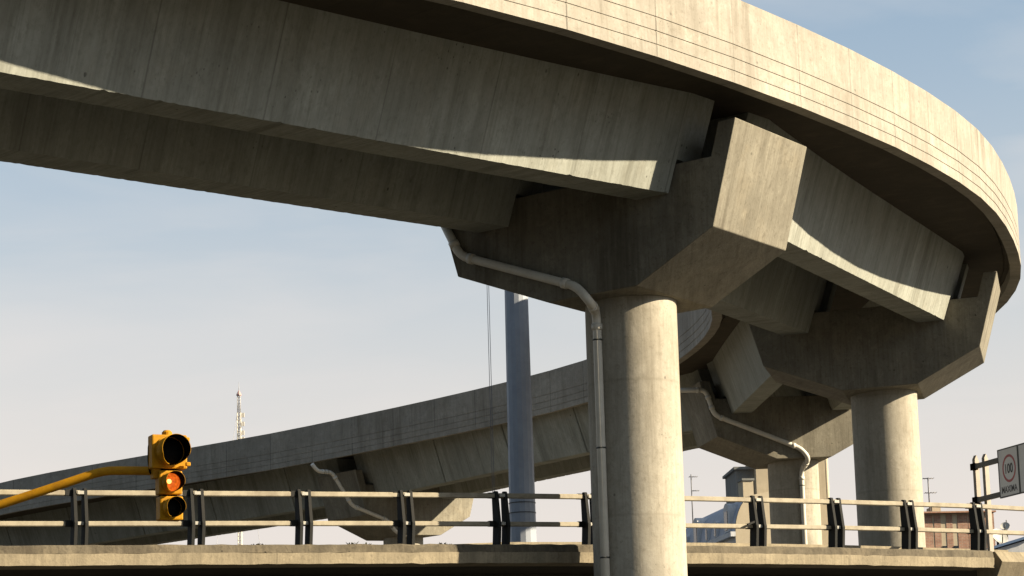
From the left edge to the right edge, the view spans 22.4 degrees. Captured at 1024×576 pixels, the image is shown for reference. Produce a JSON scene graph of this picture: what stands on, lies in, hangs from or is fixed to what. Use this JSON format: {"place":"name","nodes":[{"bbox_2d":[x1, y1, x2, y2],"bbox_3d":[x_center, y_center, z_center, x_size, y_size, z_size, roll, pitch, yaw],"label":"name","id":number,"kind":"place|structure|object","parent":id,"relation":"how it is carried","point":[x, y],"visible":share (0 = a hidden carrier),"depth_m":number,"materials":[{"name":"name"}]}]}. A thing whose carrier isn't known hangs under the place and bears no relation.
{"place":"outdoors","nodes":[
{"label":"outdoors","id":0,"kind":"place"},
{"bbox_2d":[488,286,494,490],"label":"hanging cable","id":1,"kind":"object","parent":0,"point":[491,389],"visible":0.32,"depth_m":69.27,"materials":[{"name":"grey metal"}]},
{"bbox_2d":[0,542,1023,575],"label":"road bridge","id":2,"kind":"structure","parent":0,"point":[576,559],"depth_m":50.53,"materials":[{"name":"concrete"}]},
{"bbox_2d":[0,488,1023,550],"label":"guard rail","id":3,"kind":"object","parent":2,"relation":"on","point":[909,529],"visible":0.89,"depth_m":50.49,"materials":[{"name":"metal"}]},
{"bbox_2d":[970,454,999,551],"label":"sign gantry","id":4,"kind":"object","parent":2,"relation":"on","point":[984,465],"visible":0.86,"depth_m":67.36,"materials":[{"name":"metal"}]},
{"bbox_2d":[997,445,1019,498],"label":"speed limit sign","id":5,"kind":"object","parent":4,"relation":"attached to","point":[1008,472],"visible":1,"depth_m":65.74,"materials":[{"name":"metal"}]},
{"bbox_2d":[1017,443,1023,493],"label":"blank sign","id":6,"kind":"object","parent":4,"relation":"attached to","point":[1020,448],"visible":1,"depth_m":65.11,"materials":[{"name":"metal"}]},
{"bbox_2d":[0,0,1023,544],"label":"sky","id":7,"kind":"structure","parent":0,"point":[131,312],"materials":[{"name":"blue"}]},
{"bbox_2d":[686,478,770,543],"bbox_3d":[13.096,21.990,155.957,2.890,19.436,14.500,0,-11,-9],"label":"mansard house","id":8,"kind":"structure","parent":0,"point":[735,513],"depth_m":151.23,"materials":[{"name":"metal"}]},
{"bbox_2d":[689,474,698,522],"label":"roof aerial","id":9,"kind":"object","parent":8,"relation":"on","point":[691,476],"visible":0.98,"depth_m":158.47,"materials":[{"name":"grey metal"}]},
{"bbox_2d":[924,507,995,548],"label":"brick building","id":10,"kind":"structure","parent":0,"point":[935,517],"depth_m":140.12,"materials":[{"name":"red brick"}]},
{"bbox_2d":[923,478,936,510],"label":"roof aerial","id":11,"kind":"object","parent":10,"relation":"on","point":[928,492],"visible":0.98,"depth_m":141.36,"materials":[{"name":"grey metal"}]},
{"bbox_2d":[993,529,1007,544],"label":"satellite dish","id":12,"kind":"object","parent":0,"point":[1001,539],"visible":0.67,"depth_m":131.82,"materials":[{"name":"metal"}]},
{"bbox_2d":[1000,522,1009,529],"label":"satellite dish","id":13,"kind":"object","parent":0,"point":[1004,525],"visible":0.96,"depth_m":137.97,"materials":[{"name":"metal"}]},
{"bbox_2d":[994,537,1023,551],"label":"blue roof shed","id":14,"kind":"structure","parent":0,"point":[1016,545],"depth_m":120.00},
{"label":"ground","id":15,"kind":"structure","parent":0,"visible":0},
{"bbox_2d":[0,430,190,521],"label":"traffic light","id":16,"kind":"object","parent":15,"relation":"on","point":[168,453],"visible":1,"depth_m":32.19,"materials":[{"name":"yellow metal"}]},
{"bbox_2d":[217,391,259,544],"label":"radio mast","id":17,"kind":"object","parent":15,"relation":"on","point":[239,425],"visible":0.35,"depth_m":605.30,"materials":[{"name":"grey metal"}]},
{"bbox_2d":[311,463,473,544],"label":"concrete pier","id":18,"kind":"structure","parent":15,"relation":"on","point":[374,509],"depth_m":115.63,"materials":[{"name":"concrete"}]},
{"bbox_2d":[505,290,536,541],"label":"lamp mast","id":19,"kind":"object","parent":15,"relation":"on","point":[520,435],"visible":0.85,"depth_m":68.87,"materials":[{"name":"metal"}]},
{"bbox_2d":[487,294,492,492],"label":"hanging cable","id":20,"kind":"object","parent":19,"relation":"hanging from","point":[489,390],"visible":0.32,"depth_m":69.29,"materials":[{"name":"grey metal"}]},
{"bbox_2d":[441,118,806,575],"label":"concrete pier","id":21,"kind":"structure","parent":15,"relation":"on","point":[631,278],"depth_m":49.69,"materials":[{"name":"concrete"}]},
{"bbox_2d":[0,0,1020,545],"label":"elevated ramp","id":22,"kind":"structure","parent":21,"relation":"on","point":[478,116],"depth_m":48.13,"materials":[{"name":"concrete"}]},
{"bbox_2d":[680,381,852,544],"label":"concrete pier","id":23,"kind":"structure","parent":15,"relation":"on","point":[789,443],"depth_m":91.39,"materials":[{"name":"concrete"}]},
{"bbox_2d":[722,458,829,544],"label":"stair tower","id":24,"kind":"structure","parent":15,"relation":"on","point":[732,476],"depth_m":158.94,"materials":[{"name":"beige concrete"}]},
{"bbox_2d":[748,271,999,546],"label":"concrete pier","id":25,"kind":"structure","parent":15,"relation":"on","point":[881,370],"depth_m":69.83,"materials":[{"name":"concrete"}]}
]}

